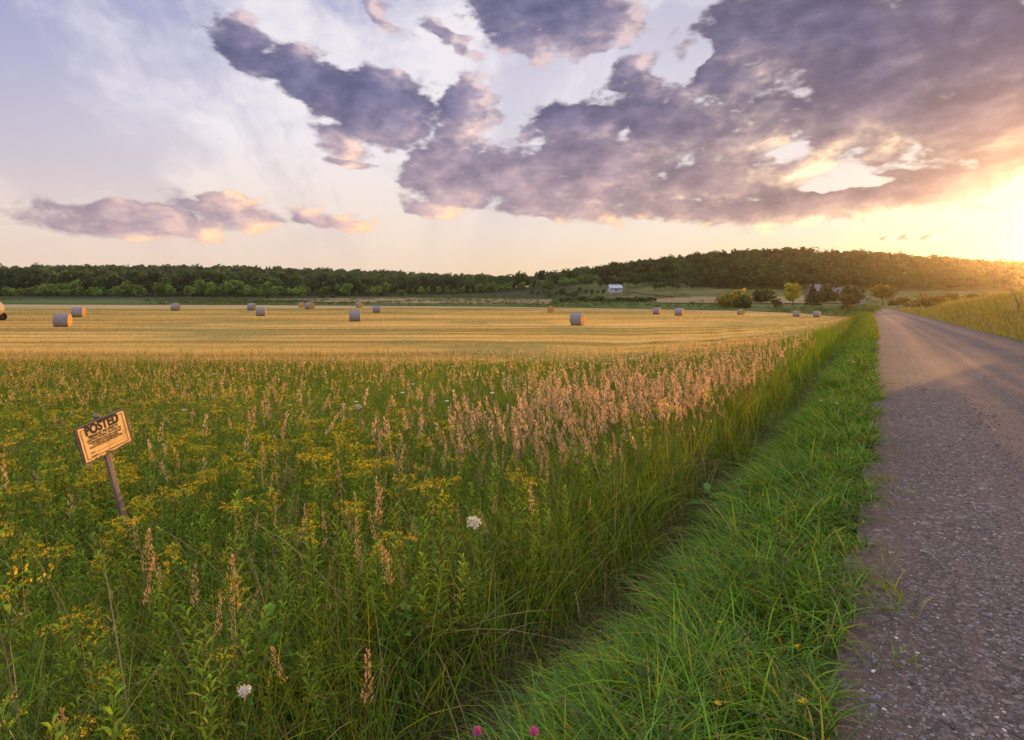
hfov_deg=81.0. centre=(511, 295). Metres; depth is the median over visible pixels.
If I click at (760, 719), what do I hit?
verge weeds
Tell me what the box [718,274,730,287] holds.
hillside tree
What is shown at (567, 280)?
young tree
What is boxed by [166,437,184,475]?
goldenrod
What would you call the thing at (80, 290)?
young tree
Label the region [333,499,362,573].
goldenrod
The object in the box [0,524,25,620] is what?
goldenrod
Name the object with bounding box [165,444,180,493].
goldenrod
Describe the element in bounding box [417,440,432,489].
goldenrod
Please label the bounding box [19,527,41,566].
goldenrod
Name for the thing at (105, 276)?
woodland tree
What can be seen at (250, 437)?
goldenrod
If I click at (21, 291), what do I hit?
young tree
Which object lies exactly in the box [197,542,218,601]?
goldenrod
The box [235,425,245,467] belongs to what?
goldenrod
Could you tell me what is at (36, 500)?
goldenrod
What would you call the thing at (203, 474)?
goldenrod
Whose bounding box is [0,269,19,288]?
woodland tree
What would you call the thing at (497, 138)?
sky
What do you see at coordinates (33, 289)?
young tree
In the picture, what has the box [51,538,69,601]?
goldenrod
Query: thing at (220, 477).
goldenrod
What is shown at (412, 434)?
goldenrod
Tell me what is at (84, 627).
goldenrod
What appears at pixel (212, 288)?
young tree
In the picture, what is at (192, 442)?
goldenrod
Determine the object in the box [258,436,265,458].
goldenrod
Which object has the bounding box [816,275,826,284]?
hillside tree
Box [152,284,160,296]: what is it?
young tree
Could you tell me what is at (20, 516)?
goldenrod
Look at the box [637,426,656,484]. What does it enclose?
goldenrod
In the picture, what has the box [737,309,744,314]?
hay bale
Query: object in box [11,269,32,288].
woodland tree
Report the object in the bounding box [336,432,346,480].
goldenrod
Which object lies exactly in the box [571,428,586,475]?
goldenrod
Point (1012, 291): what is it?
bare tree
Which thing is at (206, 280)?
woodland tree
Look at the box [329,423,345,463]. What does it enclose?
goldenrod
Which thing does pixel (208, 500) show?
goldenrod
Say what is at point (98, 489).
goldenrod
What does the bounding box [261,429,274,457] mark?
goldenrod
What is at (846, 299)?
brown bush
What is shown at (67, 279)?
woodland tree
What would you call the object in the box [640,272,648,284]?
hillside tree
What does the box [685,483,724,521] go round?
milkweed
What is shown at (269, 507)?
goldenrod
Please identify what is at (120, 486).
goldenrod
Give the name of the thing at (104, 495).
goldenrod
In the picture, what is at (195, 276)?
woodland tree
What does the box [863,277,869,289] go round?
hillside tree
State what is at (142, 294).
young tree
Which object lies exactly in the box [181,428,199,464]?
goldenrod
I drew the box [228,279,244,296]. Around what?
young tree
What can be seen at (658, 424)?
goldenrod
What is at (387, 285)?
young tree
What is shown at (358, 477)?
goldenrod
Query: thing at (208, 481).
goldenrod
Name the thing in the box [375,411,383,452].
goldenrod
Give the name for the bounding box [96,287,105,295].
young tree
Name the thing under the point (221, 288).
young tree
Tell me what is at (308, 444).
goldenrod
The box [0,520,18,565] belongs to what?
goldenrod
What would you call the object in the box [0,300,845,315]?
uncut meadow strip
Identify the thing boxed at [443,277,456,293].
woodland tree
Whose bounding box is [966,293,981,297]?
bank bush
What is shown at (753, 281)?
hillside tree
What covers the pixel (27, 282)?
woodland tree
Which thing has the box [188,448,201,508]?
goldenrod
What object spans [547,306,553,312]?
hay bale
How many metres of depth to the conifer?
214.22 m
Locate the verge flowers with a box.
[176,328,868,739]
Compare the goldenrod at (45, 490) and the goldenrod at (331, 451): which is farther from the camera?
the goldenrod at (331, 451)
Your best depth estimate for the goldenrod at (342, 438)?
6.87 m
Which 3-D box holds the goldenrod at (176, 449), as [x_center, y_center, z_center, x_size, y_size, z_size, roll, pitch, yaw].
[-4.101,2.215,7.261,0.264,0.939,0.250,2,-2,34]
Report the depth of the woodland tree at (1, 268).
347.66 m
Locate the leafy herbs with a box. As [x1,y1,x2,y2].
[0,345,804,739]
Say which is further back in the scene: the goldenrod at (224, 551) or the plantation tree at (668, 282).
the plantation tree at (668, 282)
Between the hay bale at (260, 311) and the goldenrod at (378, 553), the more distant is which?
the hay bale at (260, 311)
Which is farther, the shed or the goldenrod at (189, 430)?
the shed
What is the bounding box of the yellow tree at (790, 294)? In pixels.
[783,283,801,304]
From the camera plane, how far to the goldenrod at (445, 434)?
8.99 m
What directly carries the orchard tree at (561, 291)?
on the ground at (708, 290)
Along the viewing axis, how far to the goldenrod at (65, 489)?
6.06 m
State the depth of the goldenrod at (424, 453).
6.40 m
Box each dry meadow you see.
[261,297,551,303]
[753,296,867,302]
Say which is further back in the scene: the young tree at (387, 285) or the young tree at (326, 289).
the young tree at (387, 285)
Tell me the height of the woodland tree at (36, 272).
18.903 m
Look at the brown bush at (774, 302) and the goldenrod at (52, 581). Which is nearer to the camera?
the goldenrod at (52, 581)
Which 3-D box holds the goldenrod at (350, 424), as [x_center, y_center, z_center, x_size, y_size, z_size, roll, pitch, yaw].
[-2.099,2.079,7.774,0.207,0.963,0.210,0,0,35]
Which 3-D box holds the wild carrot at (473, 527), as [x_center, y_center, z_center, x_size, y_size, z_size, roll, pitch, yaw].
[-0.239,1.892,3.865,0.107,0.923,0.134,0,0,-37]
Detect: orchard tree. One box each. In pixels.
[546,291,553,296]
[558,288,565,294]
[569,291,578,297]
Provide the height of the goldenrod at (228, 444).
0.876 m
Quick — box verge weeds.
[615,342,882,739]
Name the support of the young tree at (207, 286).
on the ground at (708, 290)
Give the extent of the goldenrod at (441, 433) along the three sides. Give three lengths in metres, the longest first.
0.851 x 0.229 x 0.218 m
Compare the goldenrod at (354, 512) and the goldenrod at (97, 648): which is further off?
the goldenrod at (354, 512)
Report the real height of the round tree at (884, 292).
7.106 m
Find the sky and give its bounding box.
[0,0,1023,286]
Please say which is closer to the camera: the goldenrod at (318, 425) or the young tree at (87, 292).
the goldenrod at (318, 425)
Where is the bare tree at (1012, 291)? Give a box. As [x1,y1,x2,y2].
[976,251,1023,311]
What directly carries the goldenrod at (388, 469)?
on the ground at (708, 290)
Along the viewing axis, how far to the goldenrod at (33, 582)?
3.78 m
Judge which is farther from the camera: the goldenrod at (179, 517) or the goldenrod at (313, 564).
the goldenrod at (179, 517)
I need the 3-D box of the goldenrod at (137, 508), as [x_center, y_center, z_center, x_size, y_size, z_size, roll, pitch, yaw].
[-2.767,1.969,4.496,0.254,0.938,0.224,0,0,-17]
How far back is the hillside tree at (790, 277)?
367.52 m
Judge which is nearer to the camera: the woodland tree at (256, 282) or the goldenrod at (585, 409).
the goldenrod at (585, 409)
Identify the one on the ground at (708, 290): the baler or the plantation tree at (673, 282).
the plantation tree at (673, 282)
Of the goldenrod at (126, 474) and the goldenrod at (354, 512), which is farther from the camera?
the goldenrod at (126, 474)
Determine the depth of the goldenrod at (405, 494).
4.92 m
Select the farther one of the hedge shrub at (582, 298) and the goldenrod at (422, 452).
the hedge shrub at (582, 298)
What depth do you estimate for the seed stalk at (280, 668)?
2.83 m
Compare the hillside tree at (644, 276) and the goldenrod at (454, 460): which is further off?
the hillside tree at (644, 276)
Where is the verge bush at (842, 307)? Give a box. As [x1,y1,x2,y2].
[839,305,854,311]
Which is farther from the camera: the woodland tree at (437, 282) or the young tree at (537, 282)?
the young tree at (537, 282)
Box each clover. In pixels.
[472,726,484,739]
[529,725,537,739]
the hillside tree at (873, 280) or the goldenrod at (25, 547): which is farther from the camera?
the hillside tree at (873, 280)
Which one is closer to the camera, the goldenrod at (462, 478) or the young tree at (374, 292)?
the goldenrod at (462, 478)
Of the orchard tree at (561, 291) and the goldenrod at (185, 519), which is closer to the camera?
the goldenrod at (185, 519)
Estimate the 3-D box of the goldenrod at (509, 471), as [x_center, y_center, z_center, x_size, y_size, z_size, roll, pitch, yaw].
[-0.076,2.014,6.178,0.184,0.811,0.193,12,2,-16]
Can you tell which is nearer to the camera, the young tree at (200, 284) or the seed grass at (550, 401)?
the seed grass at (550, 401)
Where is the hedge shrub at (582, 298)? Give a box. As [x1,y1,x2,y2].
[580,296,587,301]
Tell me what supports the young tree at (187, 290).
on the ground at (708, 290)
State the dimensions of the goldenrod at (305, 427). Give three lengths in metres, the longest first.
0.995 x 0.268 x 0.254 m
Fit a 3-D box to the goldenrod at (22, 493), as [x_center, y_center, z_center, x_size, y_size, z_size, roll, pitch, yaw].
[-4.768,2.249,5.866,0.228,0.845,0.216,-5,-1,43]
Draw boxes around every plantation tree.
[666,278,671,285]
[670,279,675,288]
[687,278,695,286]
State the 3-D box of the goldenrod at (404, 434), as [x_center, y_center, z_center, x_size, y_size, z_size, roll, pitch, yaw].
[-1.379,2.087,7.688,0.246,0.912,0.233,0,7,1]
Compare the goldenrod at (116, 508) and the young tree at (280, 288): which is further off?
the young tree at (280, 288)
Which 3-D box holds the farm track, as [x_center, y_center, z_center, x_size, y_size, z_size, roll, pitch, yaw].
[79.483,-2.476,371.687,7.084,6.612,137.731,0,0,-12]
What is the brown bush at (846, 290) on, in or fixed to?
on the ground at (708, 290)
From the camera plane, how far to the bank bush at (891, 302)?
174.57 m
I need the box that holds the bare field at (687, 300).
[651,297,759,302]
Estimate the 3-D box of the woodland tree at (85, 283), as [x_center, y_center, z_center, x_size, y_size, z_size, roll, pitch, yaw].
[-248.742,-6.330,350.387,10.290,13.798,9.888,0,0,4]
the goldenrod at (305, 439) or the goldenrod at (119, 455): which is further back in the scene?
the goldenrod at (119, 455)
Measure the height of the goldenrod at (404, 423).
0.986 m
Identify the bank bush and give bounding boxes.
[887,298,898,305]
[895,297,912,306]
[910,300,923,308]
[914,292,932,303]
[917,297,944,307]
[933,296,950,303]
[937,291,955,297]
[942,294,961,301]
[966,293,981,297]
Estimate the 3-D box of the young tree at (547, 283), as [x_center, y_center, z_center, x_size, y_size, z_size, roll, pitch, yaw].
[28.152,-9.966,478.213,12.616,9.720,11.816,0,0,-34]
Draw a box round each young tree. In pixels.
[1,286,10,295]
[3,287,15,295]
[15,287,31,296]
[28,287,39,295]
[35,283,59,296]
[50,283,62,295]
[58,281,78,295]
[58,290,70,296]
[67,279,81,296]
[76,286,83,296]
[83,290,94,295]
[87,286,102,295]
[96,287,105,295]
[110,284,128,296]
[120,280,134,296]
[131,288,148,296]
[133,284,143,296]
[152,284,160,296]
[154,281,166,296]
[165,284,174,296]
[183,285,192,294]
[191,287,202,296]
[193,279,205,296]
[203,285,218,296]
[206,282,219,296]
[217,284,227,296]
[223,281,234,295]
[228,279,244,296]
[234,283,248,296]
[247,284,261,296]
[255,290,264,296]
[260,281,270,294]
[269,286,285,296]
[271,286,277,296]
[292,285,306,296]
[323,285,329,296]
[334,284,340,293]
[341,283,352,295]
[369,286,383,295]
[371,283,387,295]
[384,282,390,295]
[398,289,405,294]
[417,286,424,292]
[474,283,486,292]
[485,282,497,292]
[501,283,511,290]
[517,282,523,288]
[535,279,541,288]
[540,278,553,288]
[558,277,569,285]
[569,278,577,284]
[581,273,594,283]
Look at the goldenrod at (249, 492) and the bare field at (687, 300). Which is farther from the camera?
the bare field at (687, 300)
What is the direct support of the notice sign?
on the ground at (708, 290)
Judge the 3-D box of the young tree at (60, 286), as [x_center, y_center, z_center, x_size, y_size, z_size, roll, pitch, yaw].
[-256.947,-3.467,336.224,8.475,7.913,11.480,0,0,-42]
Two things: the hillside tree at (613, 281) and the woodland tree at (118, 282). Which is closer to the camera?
the woodland tree at (118, 282)
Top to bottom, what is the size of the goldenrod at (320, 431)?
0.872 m
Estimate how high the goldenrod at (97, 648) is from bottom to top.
0.791 m
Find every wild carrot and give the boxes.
[235,684,256,739]
[466,515,481,659]
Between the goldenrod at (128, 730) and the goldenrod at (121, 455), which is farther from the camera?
the goldenrod at (121, 455)
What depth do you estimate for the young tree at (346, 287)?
380.09 m
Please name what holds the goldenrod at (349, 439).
on the ground at (708, 290)
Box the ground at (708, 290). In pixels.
[0,266,1023,739]
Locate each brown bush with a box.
[733,294,752,307]
[751,289,777,301]
[771,298,781,307]
[817,283,838,301]
[837,293,857,304]
[838,284,865,302]
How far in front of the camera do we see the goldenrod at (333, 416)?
8.87 m
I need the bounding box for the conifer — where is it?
[803,283,821,305]
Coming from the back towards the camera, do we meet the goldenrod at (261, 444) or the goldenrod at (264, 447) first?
the goldenrod at (261, 444)
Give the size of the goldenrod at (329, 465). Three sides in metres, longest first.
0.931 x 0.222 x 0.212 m
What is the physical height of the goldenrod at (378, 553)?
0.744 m
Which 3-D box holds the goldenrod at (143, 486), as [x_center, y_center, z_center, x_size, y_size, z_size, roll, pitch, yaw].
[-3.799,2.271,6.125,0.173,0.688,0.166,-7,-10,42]
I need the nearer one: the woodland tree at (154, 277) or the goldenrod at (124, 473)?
the goldenrod at (124, 473)
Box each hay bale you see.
[52,313,71,326]
[71,307,85,316]
[171,303,179,310]
[247,303,255,309]
[256,307,265,315]
[298,302,304,307]
[304,302,314,308]
[349,310,360,321]
[355,302,362,307]
[373,306,379,312]
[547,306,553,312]
[570,313,584,325]
[653,307,660,314]
[674,308,683,315]
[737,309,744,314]
[793,311,799,316]
[813,311,820,316]
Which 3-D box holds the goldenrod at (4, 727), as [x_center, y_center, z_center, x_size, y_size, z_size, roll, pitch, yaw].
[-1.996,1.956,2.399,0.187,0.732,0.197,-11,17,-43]
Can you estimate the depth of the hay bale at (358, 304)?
177.37 m
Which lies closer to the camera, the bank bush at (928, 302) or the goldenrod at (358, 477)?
the goldenrod at (358, 477)
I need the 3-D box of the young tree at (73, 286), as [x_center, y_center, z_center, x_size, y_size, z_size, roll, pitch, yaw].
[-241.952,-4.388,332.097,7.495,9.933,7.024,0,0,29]
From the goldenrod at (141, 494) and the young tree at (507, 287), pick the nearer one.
the goldenrod at (141, 494)
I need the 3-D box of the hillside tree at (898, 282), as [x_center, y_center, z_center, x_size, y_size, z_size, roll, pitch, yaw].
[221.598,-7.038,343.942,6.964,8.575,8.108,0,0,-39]
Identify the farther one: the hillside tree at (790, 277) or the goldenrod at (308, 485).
the hillside tree at (790, 277)
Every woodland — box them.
[0,262,600,295]
[592,246,1023,288]
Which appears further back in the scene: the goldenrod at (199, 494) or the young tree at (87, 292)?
the young tree at (87, 292)
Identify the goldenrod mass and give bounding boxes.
[0,334,809,731]
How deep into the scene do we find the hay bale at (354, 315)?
80.74 m
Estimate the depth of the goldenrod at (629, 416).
7.33 m
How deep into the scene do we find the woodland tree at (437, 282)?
462.84 m
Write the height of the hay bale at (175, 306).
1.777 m
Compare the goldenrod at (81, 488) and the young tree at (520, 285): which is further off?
the young tree at (520, 285)
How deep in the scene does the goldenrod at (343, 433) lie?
7.05 m
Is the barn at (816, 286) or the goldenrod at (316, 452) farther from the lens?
the barn at (816, 286)
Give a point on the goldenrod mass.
(16, 440)
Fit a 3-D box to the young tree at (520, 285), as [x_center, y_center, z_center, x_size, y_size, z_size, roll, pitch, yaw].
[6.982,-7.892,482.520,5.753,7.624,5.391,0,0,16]
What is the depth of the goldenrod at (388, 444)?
6.43 m
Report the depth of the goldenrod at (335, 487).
5.41 m
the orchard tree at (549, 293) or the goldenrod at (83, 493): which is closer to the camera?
the goldenrod at (83, 493)
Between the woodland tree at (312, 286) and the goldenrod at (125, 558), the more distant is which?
the woodland tree at (312, 286)
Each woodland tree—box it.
[0,263,5,280]
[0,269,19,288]
[0,273,19,295]
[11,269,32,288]
[16,265,44,293]
[18,271,43,295]
[39,270,59,284]
[58,272,75,283]
[78,274,93,295]
[86,277,100,288]
[92,279,110,295]
[98,271,120,295]
[106,276,118,291]
[111,278,125,287]
[117,268,143,295]
[132,276,152,292]
[143,280,153,295]
[144,270,161,295]
[158,277,176,295]
[170,279,183,295]
[174,269,198,295]
[181,269,201,295]
[204,277,216,295]
[209,271,223,295]
[249,278,263,289]
[259,275,273,287]
[288,283,297,295]
[303,280,315,295]
[321,280,334,295]
[324,279,336,295]
[341,279,359,295]
[353,279,363,295]
[381,277,393,294]
[406,275,421,294]
[425,282,432,293]
[431,276,444,288]
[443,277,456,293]
[477,280,485,286]
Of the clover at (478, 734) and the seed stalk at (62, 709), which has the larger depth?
the seed stalk at (62, 709)
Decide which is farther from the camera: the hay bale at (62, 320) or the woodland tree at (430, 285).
the woodland tree at (430, 285)
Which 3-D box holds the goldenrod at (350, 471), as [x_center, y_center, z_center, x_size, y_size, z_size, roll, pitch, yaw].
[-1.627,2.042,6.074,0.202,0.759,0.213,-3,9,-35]
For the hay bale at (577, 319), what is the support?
on the hay field at (183, 344)
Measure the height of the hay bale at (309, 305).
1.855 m
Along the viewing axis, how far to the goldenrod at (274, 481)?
5.52 m
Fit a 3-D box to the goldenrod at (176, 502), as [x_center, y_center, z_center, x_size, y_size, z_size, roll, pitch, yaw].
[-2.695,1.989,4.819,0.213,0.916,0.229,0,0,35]
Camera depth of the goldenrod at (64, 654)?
2.87 m
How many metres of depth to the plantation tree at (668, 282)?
412.72 m
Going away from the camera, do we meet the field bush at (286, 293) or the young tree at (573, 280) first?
the field bush at (286, 293)
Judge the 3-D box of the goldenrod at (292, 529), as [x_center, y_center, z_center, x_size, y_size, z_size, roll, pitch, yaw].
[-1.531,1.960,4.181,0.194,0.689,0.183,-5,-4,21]
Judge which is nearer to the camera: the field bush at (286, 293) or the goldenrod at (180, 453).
the goldenrod at (180, 453)
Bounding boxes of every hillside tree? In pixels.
[600,269,606,277]
[600,275,612,284]
[609,278,617,284]
[621,274,632,286]
[631,273,641,287]
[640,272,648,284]
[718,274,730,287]
[725,276,731,287]
[746,275,759,288]
[776,272,795,288]
[781,273,795,286]
[795,276,804,287]
[812,274,820,283]
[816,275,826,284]
[832,277,845,286]
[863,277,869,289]
[868,275,879,286]
[878,277,891,285]
[890,277,906,290]
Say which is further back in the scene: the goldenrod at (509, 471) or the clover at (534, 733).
the goldenrod at (509, 471)
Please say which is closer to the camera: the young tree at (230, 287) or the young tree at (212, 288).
the young tree at (212, 288)
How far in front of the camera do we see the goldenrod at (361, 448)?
5.58 m
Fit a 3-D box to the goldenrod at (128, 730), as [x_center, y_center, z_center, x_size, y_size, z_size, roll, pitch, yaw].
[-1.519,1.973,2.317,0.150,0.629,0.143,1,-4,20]
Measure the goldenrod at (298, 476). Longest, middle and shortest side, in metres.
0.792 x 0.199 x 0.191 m
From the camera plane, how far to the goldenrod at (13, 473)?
6.48 m
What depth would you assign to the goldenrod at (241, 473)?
5.44 m
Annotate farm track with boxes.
[600,288,689,297]
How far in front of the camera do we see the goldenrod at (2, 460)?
7.12 m
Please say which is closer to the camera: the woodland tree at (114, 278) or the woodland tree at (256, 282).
the woodland tree at (114, 278)
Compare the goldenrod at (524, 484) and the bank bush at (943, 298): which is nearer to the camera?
the goldenrod at (524, 484)
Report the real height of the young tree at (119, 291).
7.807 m
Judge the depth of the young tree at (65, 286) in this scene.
340.93 m
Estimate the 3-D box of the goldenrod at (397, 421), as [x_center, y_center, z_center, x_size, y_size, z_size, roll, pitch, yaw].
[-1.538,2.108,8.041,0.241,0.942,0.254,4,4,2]
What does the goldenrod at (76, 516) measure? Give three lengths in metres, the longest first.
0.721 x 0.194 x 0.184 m
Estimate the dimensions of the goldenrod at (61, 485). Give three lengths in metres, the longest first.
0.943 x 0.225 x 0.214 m
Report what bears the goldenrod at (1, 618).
on the ground at (708, 290)
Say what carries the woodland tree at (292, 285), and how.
on the ground at (708, 290)
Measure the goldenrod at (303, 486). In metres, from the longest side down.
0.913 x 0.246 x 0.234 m
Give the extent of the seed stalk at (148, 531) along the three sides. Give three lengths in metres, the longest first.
0.969 x 0.267 x 0.157 m
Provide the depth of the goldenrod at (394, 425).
8.48 m
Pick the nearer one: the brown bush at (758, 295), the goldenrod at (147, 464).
the goldenrod at (147, 464)
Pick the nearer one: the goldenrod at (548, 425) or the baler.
the goldenrod at (548, 425)
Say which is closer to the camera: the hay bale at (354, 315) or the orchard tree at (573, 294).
the hay bale at (354, 315)
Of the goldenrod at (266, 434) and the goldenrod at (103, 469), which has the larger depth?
the goldenrod at (266, 434)
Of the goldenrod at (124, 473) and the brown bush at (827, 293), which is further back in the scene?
the brown bush at (827, 293)
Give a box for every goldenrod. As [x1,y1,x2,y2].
[0,451,13,499]
[0,502,15,548]
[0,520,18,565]
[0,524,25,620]
[0,589,19,696]
[0,690,29,739]
[1,458,16,491]
[1,459,23,518]
[2,485,31,554]
[9,481,31,531]
[9,543,55,653]
[10,484,22,524]
[10,509,30,544]
[11,539,39,618]
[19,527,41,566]
[21,481,47,542]
[21,572,45,640]
[31,545,75,658]
[32,486,55,555]
[35,614,91,739]
[39,464,67,539]
[40,506,67,564]
[40,714,95,739]
[41,456,64,506]
[44,468,71,541]
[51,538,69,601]
[58,481,72,508]
[60,600,106,706]
[69,505,83,545]
[71,476,105,572]
[73,616,116,731]
[74,466,96,528]
[76,480,93,533]
[77,473,89,528]
[78,496,102,529]
[78,504,106,574]
[83,471,110,525]
[87,460,109,508]
[87,468,108,516]
[87,471,107,526]
[87,549,135,649]
[88,659,123,739]
[91,531,122,597]
[93,458,120,518]
[93,523,130,630]
[94,487,108,513]
[99,475,118,510]
[101,473,138,555]
[104,456,127,497]
[105,514,145,633]
[109,491,130,566]
[113,449,127,482]
[114,723,143,739]
[115,462,137,500]
[115,465,137,521]
[116,447,125,477]
[119,476,142,520]
[120,493,153,581]
[121,464,135,501]
[123,498,160,605]
[125,467,139,511]
[130,493,148,559]
[135,467,145,490]
[137,484,145,501]
[138,450,157,501]
[138,500,159,547]
[148,452,158,486]
[152,485,177,568]
[153,448,159,482]
[153,540,190,689]
[161,487,192,570]
[164,434,184,477]
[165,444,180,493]
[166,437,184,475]
[167,438,186,479]
[167,450,180,499]
[169,472,188,526]
[169,487,195,555]
[171,439,190,470]
[172,501,186,548]
[177,475,215,561]
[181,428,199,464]
[184,432,199,467]
[184,458,205,496]
[185,444,204,485]
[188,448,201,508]
[188,468,215,525]
[190,445,209,474]
[195,430,208,463]
[197,468,216,536]
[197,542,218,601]
[198,490,218,550]
[205,445,217,472]
[207,434,217,464]
[210,474,223,511]
[210,644,237,738]
[211,466,231,528]
[212,570,248,706]
[213,546,240,633]
[217,453,224,487]
[218,456,231,518]
[219,496,265,605]
[221,441,234,479]
[221,451,245,499]
[223,427,238,457]
[225,502,242,546]
[230,442,243,476]
[233,462,254,505]
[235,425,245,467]
[236,470,257,552]
[240,485,257,524]
[241,424,261,457]
[241,452,251,484]
[242,458,260,504]
[247,432,262,464]
[249,433,270,482]
[252,457,273,495]
[256,444,273,477]
[256,446,285,507]
[257,487,284,594]
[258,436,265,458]
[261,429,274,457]
[267,439,279,479]
[269,464,284,530]
[273,421,282,469]
[278,446,290,478]
[281,525,302,599]
[286,438,303,483]
[292,462,302,512]
[295,418,315,460]
[295,453,318,514]
[295,518,328,647]
[296,452,322,518]
[299,433,313,472]
[303,453,332,544]
[303,471,316,514]
[305,437,314,488]
[305,477,334,565]
[305,501,325,585]
[308,447,326,508]
[311,418,327,449]
[314,419,324,454]
[321,452,335,503]
[323,412,338,452]
[323,446,340,501]
[323,466,336,535]
[325,431,340,502]
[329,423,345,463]
[331,475,342,529]
[332,430,353,470]
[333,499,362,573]
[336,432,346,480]
[338,434,349,477]
[338,439,351,493]
[340,465,349,511]
[341,461,357,506]
[342,501,373,588]
[343,419,355,467]
[343,436,355,464]
[343,470,373,542]
[345,442,365,528]
[349,442,375,501]
[350,460,373,542]
[351,461,373,544]
[352,505,363,571]
[354,426,362,457]
[365,458,389,542]
[367,539,389,623]
[371,530,415,649]
[373,439,379,459]
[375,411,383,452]
[376,456,397,528]
[381,434,397,491]
[383,431,401,481]
[384,484,402,539]
[385,411,401,454]
[390,418,403,458]
[392,473,415,547]
[394,423,410,466]
[398,408,412,459]
[406,463,430,526]
[408,479,444,592]
[410,433,422,474]
[410,478,429,540]
[416,433,429,489]
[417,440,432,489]
[422,416,434,454]
[426,489,457,630]
[427,476,472,596]
[431,428,442,487]
[433,421,444,461]
[442,420,448,449]
[442,424,460,491]
[446,454,465,520]
[455,464,472,502]
[463,451,474,491]
[472,435,482,490]
[497,454,517,507]
[498,467,528,575]
[507,477,537,572]
[539,426,548,467]
[542,413,556,450]
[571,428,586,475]
[584,403,592,440]
[624,411,639,468]
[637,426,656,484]
[648,407,664,457]
[655,399,669,452]
[668,406,681,455]
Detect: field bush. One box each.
[263,291,272,297]
[278,290,289,296]
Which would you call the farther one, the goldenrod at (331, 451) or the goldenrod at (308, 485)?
the goldenrod at (331, 451)
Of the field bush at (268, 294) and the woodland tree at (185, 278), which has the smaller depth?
the field bush at (268, 294)
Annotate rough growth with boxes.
[0,289,881,315]
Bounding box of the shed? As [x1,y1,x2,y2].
[858,295,866,303]
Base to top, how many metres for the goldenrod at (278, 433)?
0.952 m
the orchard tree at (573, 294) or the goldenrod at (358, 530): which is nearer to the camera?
the goldenrod at (358, 530)
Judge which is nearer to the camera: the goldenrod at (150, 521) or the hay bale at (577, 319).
the goldenrod at (150, 521)
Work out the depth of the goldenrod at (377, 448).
7.40 m
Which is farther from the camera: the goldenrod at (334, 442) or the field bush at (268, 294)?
the field bush at (268, 294)
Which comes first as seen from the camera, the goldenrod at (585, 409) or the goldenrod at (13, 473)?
the goldenrod at (13, 473)
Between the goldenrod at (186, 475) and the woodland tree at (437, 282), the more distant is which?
the woodland tree at (437, 282)
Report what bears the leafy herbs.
on the ground at (708, 290)
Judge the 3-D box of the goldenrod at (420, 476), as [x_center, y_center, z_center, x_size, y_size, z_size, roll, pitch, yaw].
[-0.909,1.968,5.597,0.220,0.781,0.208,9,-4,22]
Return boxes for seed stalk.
[55,707,67,739]
[78,555,154,708]
[140,528,174,635]
[226,554,277,705]
[270,646,328,739]
[330,487,383,591]
[360,649,375,739]
[364,542,413,697]
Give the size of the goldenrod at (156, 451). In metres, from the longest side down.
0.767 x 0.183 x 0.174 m
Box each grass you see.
[0,331,816,732]
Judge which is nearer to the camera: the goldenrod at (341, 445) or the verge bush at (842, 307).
the goldenrod at (341, 445)
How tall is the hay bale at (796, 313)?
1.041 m
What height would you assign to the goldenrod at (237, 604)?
0.857 m
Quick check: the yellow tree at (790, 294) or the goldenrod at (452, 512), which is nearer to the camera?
the goldenrod at (452, 512)
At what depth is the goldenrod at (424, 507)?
4.24 m
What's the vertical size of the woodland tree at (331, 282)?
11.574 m
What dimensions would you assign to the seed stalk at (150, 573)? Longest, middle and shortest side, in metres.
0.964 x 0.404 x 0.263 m
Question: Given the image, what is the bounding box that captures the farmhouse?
[607,283,622,292]
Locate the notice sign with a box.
[73,408,140,565]
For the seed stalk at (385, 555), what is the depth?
3.38 m
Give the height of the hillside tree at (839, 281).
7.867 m
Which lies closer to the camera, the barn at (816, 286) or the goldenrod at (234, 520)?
the goldenrod at (234, 520)
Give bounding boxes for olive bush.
[713,293,738,307]
[730,288,754,307]
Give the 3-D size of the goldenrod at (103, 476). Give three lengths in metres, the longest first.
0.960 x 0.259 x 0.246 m
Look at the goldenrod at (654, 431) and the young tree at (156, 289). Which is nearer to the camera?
the goldenrod at (654, 431)
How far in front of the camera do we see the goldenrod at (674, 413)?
7.82 m
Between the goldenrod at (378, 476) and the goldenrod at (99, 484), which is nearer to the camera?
the goldenrod at (378, 476)
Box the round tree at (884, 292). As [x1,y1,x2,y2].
[870,284,897,304]
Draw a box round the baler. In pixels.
[0,302,6,319]
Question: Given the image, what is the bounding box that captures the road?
[808,305,1023,739]
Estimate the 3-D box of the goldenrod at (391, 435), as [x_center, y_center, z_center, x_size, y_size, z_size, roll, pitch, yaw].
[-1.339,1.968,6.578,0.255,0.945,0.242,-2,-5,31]
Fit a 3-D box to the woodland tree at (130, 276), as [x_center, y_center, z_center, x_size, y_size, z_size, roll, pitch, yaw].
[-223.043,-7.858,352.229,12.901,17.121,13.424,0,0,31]
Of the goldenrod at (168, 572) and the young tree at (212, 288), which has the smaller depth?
the goldenrod at (168, 572)
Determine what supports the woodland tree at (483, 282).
on the ground at (708, 290)
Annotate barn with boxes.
[803,284,822,299]
[832,287,841,299]
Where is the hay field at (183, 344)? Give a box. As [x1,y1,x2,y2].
[0,304,848,363]
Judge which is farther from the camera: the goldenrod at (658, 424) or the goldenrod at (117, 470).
the goldenrod at (658, 424)
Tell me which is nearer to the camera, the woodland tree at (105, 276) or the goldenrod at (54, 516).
the goldenrod at (54, 516)

